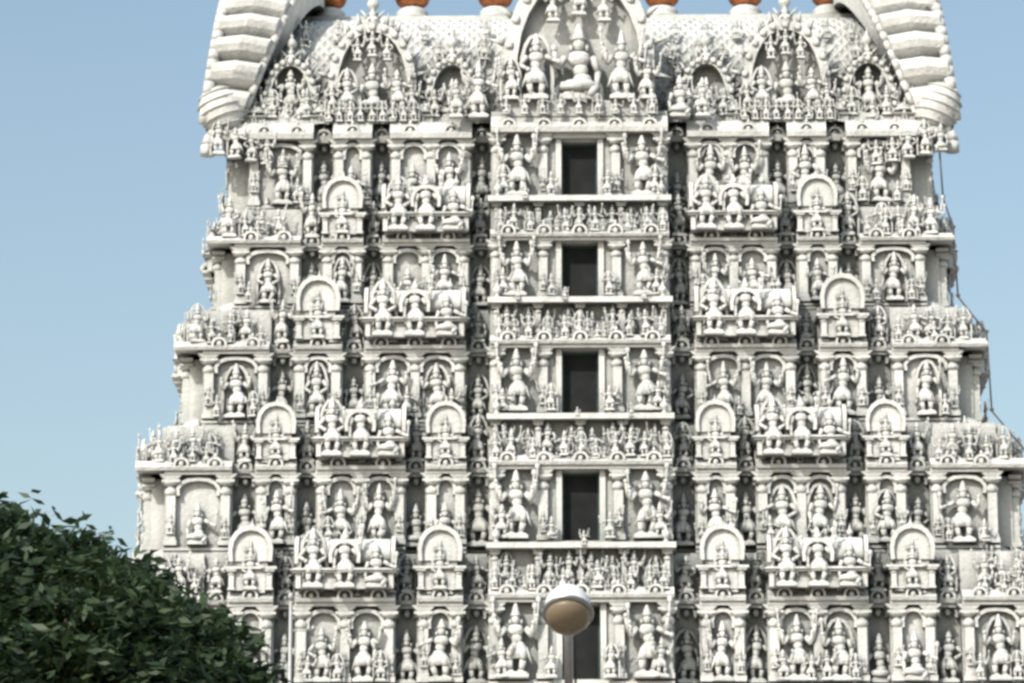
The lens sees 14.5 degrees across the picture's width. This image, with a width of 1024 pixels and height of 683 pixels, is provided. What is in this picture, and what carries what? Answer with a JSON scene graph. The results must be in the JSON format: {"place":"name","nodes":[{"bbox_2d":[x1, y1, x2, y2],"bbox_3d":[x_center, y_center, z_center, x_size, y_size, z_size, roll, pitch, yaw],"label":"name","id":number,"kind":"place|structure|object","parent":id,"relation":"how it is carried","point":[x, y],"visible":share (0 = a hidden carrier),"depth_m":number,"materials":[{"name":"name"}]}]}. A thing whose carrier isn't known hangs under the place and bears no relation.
{"place":"outdoors","nodes":[
{"label":"outdoors","id":0,"kind":"place"},
{"bbox_2d":[0,0,1023,560],"label":"sky","id":1,"kind":"structure","parent":0,"point":[108,193],"materials":[{"name":"blue"}]},
{"bbox_2d":[120,0,1023,682],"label":"temple tower","id":2,"kind":"structure","parent":0,"point":[654,334],"depth_m":78.19,"materials":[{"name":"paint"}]},
{"bbox_2d":[927,6,1023,449],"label":"lightning conductor","id":3,"kind":"object","parent":2,"relation":"attached to","point":[986,332],"visible":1,"depth_m":78.67,"materials":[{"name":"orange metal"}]},
{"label":"street","id":4,"kind":"structure","parent":0,"visible":0},
{"bbox_2d":[288,592,315,682],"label":"lamp post","id":5,"kind":"object","parent":4,"relation":"on","point":[291,598],"visible":1,"depth_m":61.61,"materials":[{"name":"metal"}]},
{"bbox_3d":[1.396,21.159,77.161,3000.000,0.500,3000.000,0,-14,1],"label":"ground","id":6,"kind":"structure","parent":0,"visible":0},
{"bbox_2d":[0,489,290,682],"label":"tree","id":7,"kind":"object","parent":6,"relation":"on","point":[74,608],"visible":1,"depth_m":42.76,"materials":[{"name":"green plant"}]},
{"bbox_2d":[542,584,593,682],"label":"street lamp","id":8,"kind":"object","parent":6,"relation":"on","point":[568,612],"visible":1,"depth_m":27.84,"materials":[{"name":"metal"}]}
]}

